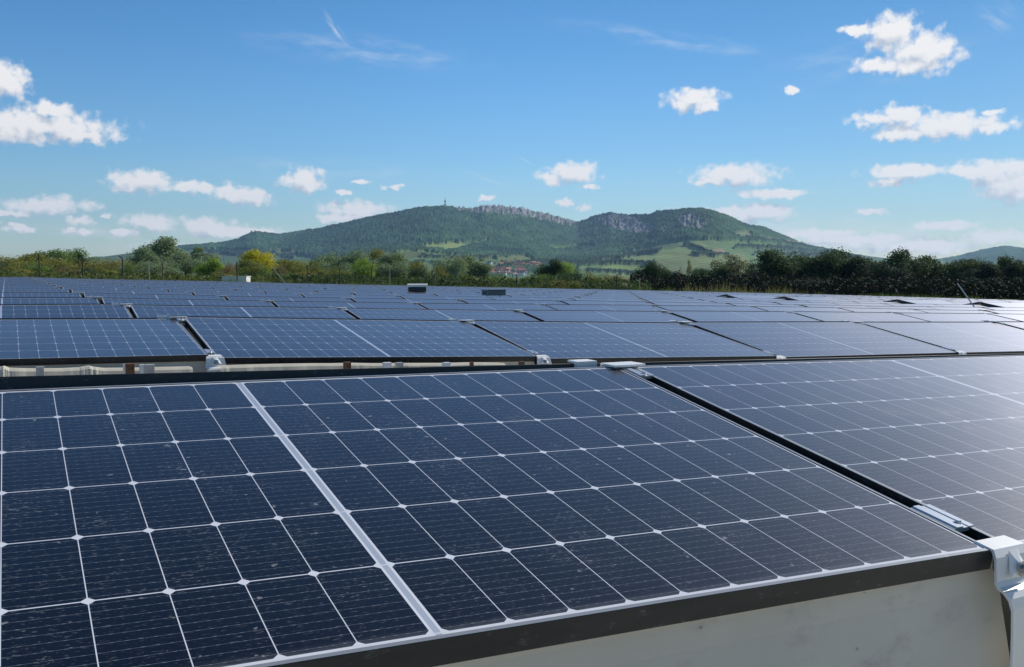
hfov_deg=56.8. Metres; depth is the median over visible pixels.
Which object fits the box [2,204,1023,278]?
hills
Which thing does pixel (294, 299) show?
solar panel
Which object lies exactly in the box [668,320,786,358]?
panel mount
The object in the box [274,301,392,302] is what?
solar panel
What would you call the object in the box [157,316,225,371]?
panel mount
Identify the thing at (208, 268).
tree
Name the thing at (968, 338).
solar panel
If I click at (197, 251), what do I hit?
tree
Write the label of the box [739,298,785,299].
solar panel
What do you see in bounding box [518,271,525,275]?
village house
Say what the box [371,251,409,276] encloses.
tree
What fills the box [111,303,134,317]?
panel mount
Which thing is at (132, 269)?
bush
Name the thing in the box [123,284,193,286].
solar panel
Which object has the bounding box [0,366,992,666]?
solar panel
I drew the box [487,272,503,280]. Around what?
bush
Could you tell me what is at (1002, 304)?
solar panel
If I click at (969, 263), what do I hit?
tree
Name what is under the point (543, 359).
panel mount
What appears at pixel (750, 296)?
solar panel
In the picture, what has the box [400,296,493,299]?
solar panel
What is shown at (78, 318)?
solar panel
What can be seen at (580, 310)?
solar panel
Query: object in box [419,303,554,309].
solar panel
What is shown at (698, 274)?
bush
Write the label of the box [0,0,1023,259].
sky
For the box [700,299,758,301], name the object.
solar panel
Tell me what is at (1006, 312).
solar panel
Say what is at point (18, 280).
solar panel
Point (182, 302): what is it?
solar panel
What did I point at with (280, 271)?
bush
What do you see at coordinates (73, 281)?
solar panel
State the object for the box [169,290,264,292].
solar panel
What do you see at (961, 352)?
panel mount
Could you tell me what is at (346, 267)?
tree
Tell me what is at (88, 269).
bush
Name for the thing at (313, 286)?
solar panel
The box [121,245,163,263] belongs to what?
tree
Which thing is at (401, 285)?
distant panel mounts
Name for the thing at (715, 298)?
solar panel
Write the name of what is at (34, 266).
bush
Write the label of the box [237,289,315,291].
solar panel
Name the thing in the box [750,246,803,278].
tree
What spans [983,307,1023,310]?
solar panel
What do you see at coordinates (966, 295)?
leaning pole
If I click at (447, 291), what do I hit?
solar panel
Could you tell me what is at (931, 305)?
solar panel
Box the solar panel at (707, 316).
[668,311,818,321]
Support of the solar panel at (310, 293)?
on the panel mount
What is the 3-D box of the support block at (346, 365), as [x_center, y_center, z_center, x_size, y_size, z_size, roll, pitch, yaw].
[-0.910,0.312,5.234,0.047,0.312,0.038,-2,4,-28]
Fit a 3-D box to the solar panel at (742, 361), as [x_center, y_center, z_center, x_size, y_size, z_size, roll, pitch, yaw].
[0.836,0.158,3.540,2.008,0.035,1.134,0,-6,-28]
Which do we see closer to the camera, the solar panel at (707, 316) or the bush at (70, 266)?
the solar panel at (707, 316)
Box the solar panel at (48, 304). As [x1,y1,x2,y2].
[0,304,96,304]
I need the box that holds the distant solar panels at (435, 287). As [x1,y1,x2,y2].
[0,277,1018,307]
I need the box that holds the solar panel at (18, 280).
[0,280,37,280]
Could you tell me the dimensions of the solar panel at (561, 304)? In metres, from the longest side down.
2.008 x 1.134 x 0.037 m
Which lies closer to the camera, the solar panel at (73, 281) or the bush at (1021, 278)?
the solar panel at (73, 281)
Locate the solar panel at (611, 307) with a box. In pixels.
[545,305,667,310]
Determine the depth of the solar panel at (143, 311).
8.98 m
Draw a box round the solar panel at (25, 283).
[0,283,47,284]
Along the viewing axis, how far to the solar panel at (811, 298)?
32.65 m
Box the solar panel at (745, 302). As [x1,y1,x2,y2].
[712,301,776,303]
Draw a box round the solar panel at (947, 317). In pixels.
[902,313,1016,321]
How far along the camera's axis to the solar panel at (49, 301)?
10.96 m
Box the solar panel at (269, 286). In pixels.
[242,286,299,287]
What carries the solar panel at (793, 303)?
on the panel mount
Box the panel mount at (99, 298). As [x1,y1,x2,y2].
[87,296,102,303]
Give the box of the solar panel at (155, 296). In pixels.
[83,293,225,299]
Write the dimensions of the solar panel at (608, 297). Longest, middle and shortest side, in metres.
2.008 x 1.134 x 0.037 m
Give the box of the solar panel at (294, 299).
[226,296,352,301]
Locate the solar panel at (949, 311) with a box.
[919,310,991,312]
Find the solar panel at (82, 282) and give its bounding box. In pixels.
[42,282,111,283]
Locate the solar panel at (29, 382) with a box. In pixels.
[0,364,573,389]
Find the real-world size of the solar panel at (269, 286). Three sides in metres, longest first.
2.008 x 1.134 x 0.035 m
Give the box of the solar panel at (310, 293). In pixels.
[265,292,353,294]
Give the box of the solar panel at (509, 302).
[461,300,564,303]
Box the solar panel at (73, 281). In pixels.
[48,281,102,282]
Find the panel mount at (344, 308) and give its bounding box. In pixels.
[329,307,347,310]
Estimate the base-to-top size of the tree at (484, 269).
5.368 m
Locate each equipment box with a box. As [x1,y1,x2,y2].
[407,284,427,291]
[481,289,505,296]
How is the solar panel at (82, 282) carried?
on the panel mount
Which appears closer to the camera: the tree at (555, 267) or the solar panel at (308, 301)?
the solar panel at (308, 301)
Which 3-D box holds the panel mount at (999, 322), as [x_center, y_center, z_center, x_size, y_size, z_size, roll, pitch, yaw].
[5.086,0.119,10.010,0.228,0.516,2.362,-2,5,-28]
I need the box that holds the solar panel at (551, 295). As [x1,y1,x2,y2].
[523,294,580,295]
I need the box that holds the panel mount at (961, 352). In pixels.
[842,320,966,354]
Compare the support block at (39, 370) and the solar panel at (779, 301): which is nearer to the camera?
the support block at (39, 370)
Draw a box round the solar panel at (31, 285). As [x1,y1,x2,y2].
[0,285,53,286]
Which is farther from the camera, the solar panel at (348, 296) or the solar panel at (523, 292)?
the solar panel at (523, 292)
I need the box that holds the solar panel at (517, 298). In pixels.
[489,297,572,299]
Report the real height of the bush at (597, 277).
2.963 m
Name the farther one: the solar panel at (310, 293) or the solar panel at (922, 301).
the solar panel at (922, 301)
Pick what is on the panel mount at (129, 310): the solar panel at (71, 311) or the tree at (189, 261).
the solar panel at (71, 311)
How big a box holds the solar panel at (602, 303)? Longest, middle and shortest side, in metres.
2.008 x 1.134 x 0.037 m
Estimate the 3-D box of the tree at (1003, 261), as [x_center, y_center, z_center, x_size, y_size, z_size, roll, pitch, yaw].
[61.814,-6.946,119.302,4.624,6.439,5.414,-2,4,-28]
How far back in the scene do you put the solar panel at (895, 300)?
31.07 m
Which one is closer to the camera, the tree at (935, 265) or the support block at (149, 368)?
the support block at (149, 368)
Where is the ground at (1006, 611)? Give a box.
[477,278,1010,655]
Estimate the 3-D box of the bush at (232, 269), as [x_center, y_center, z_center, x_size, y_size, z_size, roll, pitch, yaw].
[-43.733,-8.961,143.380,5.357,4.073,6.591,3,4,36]
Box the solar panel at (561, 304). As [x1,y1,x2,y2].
[546,304,576,304]
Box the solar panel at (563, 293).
[544,293,590,294]
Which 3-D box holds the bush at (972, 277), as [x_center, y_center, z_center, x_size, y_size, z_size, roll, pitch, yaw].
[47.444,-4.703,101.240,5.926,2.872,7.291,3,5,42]
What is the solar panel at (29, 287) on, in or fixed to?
on the panel mount
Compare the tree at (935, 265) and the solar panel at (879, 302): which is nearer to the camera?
the solar panel at (879, 302)
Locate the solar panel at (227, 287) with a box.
[195,286,260,287]
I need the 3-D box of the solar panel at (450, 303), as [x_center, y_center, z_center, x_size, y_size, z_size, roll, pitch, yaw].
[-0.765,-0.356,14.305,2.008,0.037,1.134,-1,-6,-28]
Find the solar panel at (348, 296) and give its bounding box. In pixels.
[302,294,402,298]
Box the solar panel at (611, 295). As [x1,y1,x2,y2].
[588,295,634,295]
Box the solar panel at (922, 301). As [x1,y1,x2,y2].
[898,299,954,303]
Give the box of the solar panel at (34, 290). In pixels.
[0,289,68,291]
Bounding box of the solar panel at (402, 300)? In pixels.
[351,298,464,302]
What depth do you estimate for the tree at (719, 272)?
124.15 m
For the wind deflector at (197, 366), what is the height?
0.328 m
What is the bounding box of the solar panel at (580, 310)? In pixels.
[512,310,653,311]
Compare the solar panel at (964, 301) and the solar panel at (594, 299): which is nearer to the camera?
the solar panel at (594, 299)
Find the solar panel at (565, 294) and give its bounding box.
[545,294,587,295]
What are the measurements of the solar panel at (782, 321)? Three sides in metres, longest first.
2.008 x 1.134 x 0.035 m
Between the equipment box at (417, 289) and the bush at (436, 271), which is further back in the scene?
the bush at (436, 271)
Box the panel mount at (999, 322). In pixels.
[981,320,1005,324]
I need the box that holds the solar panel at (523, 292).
[506,292,543,293]
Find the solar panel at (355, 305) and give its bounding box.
[272,302,425,308]
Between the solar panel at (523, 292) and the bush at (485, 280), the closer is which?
the solar panel at (523, 292)
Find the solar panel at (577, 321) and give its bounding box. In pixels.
[475,320,669,322]
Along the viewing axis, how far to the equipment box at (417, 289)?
26.24 m
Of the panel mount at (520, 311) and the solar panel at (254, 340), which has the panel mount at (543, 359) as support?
the solar panel at (254, 340)
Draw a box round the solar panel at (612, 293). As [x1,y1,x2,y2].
[596,293,628,293]
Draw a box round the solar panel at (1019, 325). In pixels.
[1002,322,1023,329]
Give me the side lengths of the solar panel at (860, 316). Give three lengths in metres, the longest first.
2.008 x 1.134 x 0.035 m
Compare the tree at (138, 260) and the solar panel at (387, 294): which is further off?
the tree at (138, 260)
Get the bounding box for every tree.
[10,252,56,271]
[23,248,74,267]
[63,247,90,264]
[74,253,90,271]
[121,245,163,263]
[123,256,146,268]
[129,260,170,275]
[138,236,180,267]
[150,258,184,275]
[164,251,206,274]
[172,244,187,268]
[180,246,223,272]
[192,257,224,276]
[235,259,265,276]
[237,248,277,273]
[274,258,310,275]
[308,254,338,275]
[323,249,370,274]
[338,262,370,275]
[351,258,376,277]
[363,260,388,277]
[368,246,393,274]
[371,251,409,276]
[382,260,411,279]
[403,260,424,277]
[430,255,469,277]
[445,254,477,276]
[464,258,493,279]
[532,258,565,279]
[555,260,575,280]
[631,260,668,279]
[659,269,673,279]
[686,259,692,274]
[688,266,715,276]
[708,258,742,277]
[711,254,756,277]
[742,263,758,281]
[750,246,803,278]
[781,254,810,279]
[784,249,848,281]
[812,246,854,279]
[836,254,875,280]
[862,257,882,275]
[866,262,915,281]
[879,246,934,278]
[913,255,944,279]
[936,262,949,278]
[940,256,988,280]
[953,261,1002,281]
[985,254,1016,280]
[1000,259,1023,280]
[1008,260,1023,282]
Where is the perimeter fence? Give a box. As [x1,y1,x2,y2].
[4,254,639,289]
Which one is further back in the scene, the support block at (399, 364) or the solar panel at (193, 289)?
the solar panel at (193, 289)
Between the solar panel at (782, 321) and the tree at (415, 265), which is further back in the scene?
the tree at (415, 265)
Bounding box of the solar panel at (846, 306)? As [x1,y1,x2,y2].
[801,305,872,307]
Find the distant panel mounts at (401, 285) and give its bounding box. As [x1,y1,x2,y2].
[26,277,783,293]
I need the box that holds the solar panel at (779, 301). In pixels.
[755,300,807,301]
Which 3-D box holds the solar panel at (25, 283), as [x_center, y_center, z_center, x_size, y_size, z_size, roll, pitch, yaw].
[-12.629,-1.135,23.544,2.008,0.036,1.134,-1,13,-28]
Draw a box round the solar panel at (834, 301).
[808,301,856,302]
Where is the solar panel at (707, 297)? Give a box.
[683,296,727,297]
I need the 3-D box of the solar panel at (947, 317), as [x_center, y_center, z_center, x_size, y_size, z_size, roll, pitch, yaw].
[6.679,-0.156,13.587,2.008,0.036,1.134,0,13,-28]
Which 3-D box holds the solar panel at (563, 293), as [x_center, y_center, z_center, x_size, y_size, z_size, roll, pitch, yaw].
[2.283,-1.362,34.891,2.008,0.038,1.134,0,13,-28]
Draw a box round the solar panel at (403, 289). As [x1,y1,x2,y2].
[385,289,439,290]
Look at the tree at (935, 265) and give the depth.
119.53 m
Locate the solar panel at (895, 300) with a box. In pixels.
[883,299,909,301]
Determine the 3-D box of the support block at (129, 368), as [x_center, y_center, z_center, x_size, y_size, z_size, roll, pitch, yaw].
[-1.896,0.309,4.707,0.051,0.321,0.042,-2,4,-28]
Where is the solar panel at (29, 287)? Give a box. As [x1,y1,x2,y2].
[0,287,59,288]
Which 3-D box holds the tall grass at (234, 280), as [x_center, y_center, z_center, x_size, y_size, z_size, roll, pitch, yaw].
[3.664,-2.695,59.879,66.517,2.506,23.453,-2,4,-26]
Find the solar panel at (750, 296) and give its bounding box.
[726,295,774,298]
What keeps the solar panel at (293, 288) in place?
on the panel mount
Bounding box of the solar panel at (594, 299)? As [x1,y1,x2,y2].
[570,298,645,301]
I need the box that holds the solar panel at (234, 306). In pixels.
[128,305,328,313]
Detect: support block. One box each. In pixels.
[36,366,43,375]
[125,363,134,373]
[139,364,144,372]
[144,364,154,372]
[343,362,350,368]
[382,362,391,367]
[395,362,403,367]
[442,362,450,366]
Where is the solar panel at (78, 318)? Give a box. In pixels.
[0,318,156,318]
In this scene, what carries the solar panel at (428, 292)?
on the panel mount
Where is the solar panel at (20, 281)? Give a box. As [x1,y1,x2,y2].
[0,281,40,281]
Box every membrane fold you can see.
[0,365,192,376]
[217,362,504,371]
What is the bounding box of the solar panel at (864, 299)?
[848,299,880,299]
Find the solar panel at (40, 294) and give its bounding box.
[0,293,80,296]
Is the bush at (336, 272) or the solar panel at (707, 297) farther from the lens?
the bush at (336, 272)
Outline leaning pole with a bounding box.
[957,283,974,306]
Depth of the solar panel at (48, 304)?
8.48 m
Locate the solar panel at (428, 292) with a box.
[391,292,459,293]
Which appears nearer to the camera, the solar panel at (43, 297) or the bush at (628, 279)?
the solar panel at (43, 297)
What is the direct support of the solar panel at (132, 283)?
on the panel mount
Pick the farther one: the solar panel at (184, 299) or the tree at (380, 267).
the tree at (380, 267)
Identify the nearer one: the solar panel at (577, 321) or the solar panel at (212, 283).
the solar panel at (577, 321)
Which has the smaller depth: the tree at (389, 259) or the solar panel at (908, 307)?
the solar panel at (908, 307)
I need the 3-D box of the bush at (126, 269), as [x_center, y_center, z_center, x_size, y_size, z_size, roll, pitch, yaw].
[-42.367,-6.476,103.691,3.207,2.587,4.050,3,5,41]
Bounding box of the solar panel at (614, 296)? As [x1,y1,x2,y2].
[588,296,639,297]
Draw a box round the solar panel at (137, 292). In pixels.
[71,290,191,294]
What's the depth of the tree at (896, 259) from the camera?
118.73 m
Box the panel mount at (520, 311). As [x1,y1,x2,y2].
[505,309,524,312]
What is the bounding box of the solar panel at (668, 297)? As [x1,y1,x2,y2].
[640,297,691,298]
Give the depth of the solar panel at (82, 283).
27.55 m
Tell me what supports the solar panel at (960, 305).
on the panel mount
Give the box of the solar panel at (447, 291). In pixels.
[427,291,477,292]
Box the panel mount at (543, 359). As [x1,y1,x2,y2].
[447,319,551,363]
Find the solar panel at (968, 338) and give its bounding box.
[862,322,1023,354]
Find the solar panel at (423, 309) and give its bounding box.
[355,308,505,310]
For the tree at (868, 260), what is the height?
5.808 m
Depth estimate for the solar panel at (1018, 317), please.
14.52 m
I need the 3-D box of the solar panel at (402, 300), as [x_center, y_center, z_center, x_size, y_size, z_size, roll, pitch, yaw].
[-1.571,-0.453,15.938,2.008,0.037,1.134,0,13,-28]
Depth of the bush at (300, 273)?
107.10 m
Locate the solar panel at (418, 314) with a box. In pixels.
[345,308,538,320]
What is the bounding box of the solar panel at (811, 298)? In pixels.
[785,297,839,300]
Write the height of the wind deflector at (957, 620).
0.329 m
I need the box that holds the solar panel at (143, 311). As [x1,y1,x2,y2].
[130,305,355,318]
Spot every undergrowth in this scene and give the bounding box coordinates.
[0,269,293,282]
[272,269,651,289]
[630,269,1023,299]
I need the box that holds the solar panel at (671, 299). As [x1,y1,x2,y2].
[641,298,702,300]
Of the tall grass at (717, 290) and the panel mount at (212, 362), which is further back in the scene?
the tall grass at (717, 290)
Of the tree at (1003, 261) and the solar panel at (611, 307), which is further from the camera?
the tree at (1003, 261)
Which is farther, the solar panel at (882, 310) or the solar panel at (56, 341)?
the solar panel at (882, 310)
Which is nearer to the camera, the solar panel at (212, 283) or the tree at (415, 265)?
the solar panel at (212, 283)
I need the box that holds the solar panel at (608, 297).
[577,296,640,298]
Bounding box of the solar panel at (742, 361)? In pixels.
[597,353,1023,366]
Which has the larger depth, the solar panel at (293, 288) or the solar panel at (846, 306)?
the solar panel at (293, 288)
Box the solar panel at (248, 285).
[230,285,265,285]
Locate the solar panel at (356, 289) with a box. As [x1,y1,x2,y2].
[325,288,383,289]
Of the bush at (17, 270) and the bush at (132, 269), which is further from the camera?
the bush at (132, 269)
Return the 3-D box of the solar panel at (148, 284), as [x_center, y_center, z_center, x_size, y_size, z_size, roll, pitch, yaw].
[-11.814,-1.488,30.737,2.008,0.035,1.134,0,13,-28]
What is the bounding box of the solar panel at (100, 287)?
[55,285,147,288]
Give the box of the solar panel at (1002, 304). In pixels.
[981,302,1023,307]
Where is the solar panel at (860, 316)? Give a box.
[795,312,929,321]
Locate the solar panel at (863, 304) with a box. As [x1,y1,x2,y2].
[833,303,890,305]
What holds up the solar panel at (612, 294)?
on the panel mount
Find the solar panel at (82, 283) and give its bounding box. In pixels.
[46,282,120,284]
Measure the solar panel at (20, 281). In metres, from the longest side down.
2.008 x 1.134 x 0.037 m
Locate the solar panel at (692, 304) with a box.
[649,302,733,305]
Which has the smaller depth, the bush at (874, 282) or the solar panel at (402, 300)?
the solar panel at (402, 300)
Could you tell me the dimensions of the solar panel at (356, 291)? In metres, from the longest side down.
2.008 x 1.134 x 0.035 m
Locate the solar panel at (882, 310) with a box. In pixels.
[841,308,926,312]
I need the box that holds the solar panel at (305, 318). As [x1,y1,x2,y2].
[169,316,448,339]
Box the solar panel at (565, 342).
[473,321,776,363]
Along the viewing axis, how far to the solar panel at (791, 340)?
7.97 m
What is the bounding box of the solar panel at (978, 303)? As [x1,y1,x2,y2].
[962,302,1017,304]
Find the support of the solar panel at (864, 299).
on the panel mount
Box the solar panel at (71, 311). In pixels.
[0,304,131,317]
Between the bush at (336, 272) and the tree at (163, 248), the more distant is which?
the tree at (163, 248)
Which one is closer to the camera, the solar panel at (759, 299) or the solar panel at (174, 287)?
the solar panel at (174, 287)
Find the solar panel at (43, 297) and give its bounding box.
[0,297,86,297]
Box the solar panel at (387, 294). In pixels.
[353,293,435,295]
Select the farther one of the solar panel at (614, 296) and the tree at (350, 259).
the tree at (350, 259)
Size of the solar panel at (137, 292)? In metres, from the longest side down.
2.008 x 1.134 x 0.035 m
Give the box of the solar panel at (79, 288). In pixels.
[62,287,166,290]
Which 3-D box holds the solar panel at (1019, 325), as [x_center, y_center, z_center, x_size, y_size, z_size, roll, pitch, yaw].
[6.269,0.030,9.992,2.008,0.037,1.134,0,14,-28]
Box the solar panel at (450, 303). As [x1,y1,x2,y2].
[420,303,481,303]
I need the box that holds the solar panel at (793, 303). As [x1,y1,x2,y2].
[774,302,836,304]
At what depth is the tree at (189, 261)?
131.01 m
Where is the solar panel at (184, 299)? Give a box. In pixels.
[99,298,253,301]
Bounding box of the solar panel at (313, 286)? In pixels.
[293,286,328,286]
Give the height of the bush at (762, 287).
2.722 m
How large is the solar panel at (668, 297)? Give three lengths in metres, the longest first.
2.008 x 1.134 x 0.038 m
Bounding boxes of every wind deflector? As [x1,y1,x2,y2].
[0,361,206,371]
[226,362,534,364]
[435,564,1009,666]
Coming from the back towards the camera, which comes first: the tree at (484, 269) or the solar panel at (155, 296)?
the tree at (484, 269)
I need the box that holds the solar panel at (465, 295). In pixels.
[434,294,509,296]
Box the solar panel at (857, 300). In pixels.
[840,300,873,301]
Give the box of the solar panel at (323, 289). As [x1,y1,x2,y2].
[287,289,354,290]
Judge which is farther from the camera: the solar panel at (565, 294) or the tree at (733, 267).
the tree at (733, 267)
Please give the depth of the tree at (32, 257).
132.42 m
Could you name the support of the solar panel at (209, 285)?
on the panel mount
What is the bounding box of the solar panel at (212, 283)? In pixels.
[196,283,228,283]
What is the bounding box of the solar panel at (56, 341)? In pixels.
[0,319,207,365]
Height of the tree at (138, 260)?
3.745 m
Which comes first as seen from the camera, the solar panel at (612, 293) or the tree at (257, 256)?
the solar panel at (612, 293)
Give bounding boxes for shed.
[221,276,250,281]
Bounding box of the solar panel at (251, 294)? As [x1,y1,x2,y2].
[193,292,302,296]
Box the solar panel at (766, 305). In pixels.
[729,303,804,306]
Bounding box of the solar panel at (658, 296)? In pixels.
[636,295,682,296]
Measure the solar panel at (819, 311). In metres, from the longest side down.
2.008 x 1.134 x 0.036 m
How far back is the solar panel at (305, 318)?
6.58 m
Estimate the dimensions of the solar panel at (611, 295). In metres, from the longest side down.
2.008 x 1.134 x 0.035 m
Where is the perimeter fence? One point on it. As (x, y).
(371, 277)
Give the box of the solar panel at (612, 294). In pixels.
[591,294,633,294]
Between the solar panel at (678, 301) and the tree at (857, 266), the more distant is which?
the tree at (857, 266)
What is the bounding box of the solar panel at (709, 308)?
[657,306,765,310]
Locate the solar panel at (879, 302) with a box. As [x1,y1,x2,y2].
[853,301,902,303]
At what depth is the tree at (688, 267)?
146.78 m
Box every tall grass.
[3,272,1022,299]
[682,281,809,293]
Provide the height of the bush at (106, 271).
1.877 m
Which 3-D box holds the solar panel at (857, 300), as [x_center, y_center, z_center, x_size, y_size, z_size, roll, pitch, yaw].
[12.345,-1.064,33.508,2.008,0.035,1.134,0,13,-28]
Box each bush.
[0,255,31,270]
[1,266,33,275]
[20,262,54,272]
[40,257,98,271]
[58,265,80,277]
[76,256,120,270]
[80,267,95,273]
[89,258,129,272]
[93,267,120,277]
[112,263,136,273]
[125,260,140,271]
[205,261,238,275]
[213,271,234,276]
[235,266,278,276]
[268,263,288,274]
[293,260,329,275]
[294,269,315,278]
[319,266,351,283]
[407,266,430,278]
[424,266,453,283]
[460,274,476,285]
[477,276,495,286]
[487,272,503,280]
[510,275,537,282]
[528,273,553,280]
[537,280,570,288]
[562,267,595,280]
[566,281,581,288]
[580,272,608,280]
[609,274,633,283]
[687,270,708,279]
[755,275,801,291]
[781,276,820,293]
[810,275,860,294]
[847,276,894,294]
[866,276,923,294]
[909,276,947,297]
[936,276,979,297]
[959,277,1012,298]
[982,277,1023,298]
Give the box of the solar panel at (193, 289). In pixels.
[150,288,235,290]
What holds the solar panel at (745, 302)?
on the panel mount
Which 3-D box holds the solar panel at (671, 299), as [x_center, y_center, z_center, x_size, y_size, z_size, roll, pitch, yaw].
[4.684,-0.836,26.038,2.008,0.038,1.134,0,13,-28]
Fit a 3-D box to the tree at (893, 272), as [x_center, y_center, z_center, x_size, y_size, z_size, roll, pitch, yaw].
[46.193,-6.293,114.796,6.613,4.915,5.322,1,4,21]
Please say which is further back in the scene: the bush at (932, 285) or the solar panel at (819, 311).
the bush at (932, 285)
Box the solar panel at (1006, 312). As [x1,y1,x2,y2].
[985,310,1023,313]
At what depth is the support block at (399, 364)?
5.36 m
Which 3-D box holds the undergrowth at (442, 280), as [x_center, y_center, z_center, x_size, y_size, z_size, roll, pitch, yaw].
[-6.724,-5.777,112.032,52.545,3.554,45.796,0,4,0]
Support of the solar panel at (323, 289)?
on the panel mount
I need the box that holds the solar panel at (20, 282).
[0,282,41,282]
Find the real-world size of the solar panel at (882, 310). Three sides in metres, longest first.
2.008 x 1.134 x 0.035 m
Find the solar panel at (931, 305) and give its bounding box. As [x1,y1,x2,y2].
[887,304,942,306]
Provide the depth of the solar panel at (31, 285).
21.56 m
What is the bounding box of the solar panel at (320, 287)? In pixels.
[300,287,355,288]
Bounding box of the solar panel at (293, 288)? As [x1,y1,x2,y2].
[262,287,323,288]
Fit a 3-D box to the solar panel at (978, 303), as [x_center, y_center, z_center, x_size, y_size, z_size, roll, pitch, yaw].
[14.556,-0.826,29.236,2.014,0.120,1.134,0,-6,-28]
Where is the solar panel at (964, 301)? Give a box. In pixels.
[948,300,979,301]
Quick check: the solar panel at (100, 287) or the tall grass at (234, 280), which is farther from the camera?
the tall grass at (234, 280)
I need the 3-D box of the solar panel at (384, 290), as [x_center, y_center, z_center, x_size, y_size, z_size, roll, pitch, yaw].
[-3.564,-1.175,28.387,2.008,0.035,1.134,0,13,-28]
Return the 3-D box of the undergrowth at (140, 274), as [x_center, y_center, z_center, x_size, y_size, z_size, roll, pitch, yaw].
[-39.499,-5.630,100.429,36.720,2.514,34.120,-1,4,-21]
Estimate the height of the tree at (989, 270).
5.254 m
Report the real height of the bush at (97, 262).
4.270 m
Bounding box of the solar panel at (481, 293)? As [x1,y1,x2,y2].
[460,293,522,294]
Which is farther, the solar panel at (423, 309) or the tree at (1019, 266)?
the tree at (1019, 266)
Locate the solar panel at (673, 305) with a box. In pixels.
[656,305,691,305]
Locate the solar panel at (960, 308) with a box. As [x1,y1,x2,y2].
[930,307,990,309]
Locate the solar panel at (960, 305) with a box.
[935,304,986,306]
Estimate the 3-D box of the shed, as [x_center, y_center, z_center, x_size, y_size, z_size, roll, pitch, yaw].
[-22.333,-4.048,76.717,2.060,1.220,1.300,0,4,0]
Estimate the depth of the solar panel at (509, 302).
17.22 m
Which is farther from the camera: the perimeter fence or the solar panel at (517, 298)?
the perimeter fence
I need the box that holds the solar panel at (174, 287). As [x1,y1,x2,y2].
[135,286,212,288]
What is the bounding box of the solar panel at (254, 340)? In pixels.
[183,317,536,363]
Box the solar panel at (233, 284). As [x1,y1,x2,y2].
[214,284,249,284]
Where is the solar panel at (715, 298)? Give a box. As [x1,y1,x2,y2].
[690,297,742,299]
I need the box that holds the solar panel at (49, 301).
[0,298,99,303]
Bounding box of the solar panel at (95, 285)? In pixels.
[51,284,133,286]
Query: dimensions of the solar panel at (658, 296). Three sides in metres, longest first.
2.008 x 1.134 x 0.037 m
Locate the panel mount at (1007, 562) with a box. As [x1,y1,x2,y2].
[568,359,1023,666]
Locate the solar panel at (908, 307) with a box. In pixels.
[869,306,938,309]
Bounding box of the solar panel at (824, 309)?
[753,306,851,311]
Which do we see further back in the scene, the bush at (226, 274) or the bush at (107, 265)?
the bush at (107, 265)
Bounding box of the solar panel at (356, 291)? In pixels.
[317,291,390,292]
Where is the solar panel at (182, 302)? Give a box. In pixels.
[101,298,274,306]
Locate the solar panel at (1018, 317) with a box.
[994,314,1023,320]
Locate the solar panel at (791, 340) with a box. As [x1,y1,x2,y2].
[690,322,957,358]
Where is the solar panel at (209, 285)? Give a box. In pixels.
[184,285,240,286]
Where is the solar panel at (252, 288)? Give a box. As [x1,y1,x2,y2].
[214,288,285,289]
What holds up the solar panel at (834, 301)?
on the panel mount
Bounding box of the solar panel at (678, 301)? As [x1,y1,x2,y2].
[644,299,714,302]
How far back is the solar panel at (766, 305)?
20.20 m
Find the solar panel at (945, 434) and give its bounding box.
[636,355,1023,542]
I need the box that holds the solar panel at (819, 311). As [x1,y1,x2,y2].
[784,311,886,312]
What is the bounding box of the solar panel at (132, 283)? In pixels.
[105,282,154,283]
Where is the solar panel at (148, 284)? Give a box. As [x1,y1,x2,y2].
[113,283,167,284]
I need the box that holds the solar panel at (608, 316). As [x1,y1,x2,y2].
[522,310,689,321]
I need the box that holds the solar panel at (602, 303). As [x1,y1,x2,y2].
[560,300,654,304]
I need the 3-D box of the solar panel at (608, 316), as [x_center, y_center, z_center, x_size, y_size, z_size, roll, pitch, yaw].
[1.239,-0.123,10.681,2.008,0.037,1.134,0,13,-28]
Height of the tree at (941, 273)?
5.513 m
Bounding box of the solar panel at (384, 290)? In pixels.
[355,290,407,291]
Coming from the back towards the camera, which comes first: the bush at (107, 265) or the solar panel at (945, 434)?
the bush at (107, 265)
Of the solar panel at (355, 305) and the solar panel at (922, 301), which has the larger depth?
the solar panel at (922, 301)
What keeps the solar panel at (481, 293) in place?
on the panel mount
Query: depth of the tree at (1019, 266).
113.50 m
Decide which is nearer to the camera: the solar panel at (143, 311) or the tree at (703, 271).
the solar panel at (143, 311)
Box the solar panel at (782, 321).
[677,321,843,322]
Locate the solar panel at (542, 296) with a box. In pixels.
[509,295,578,297]
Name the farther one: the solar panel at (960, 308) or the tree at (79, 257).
the tree at (79, 257)

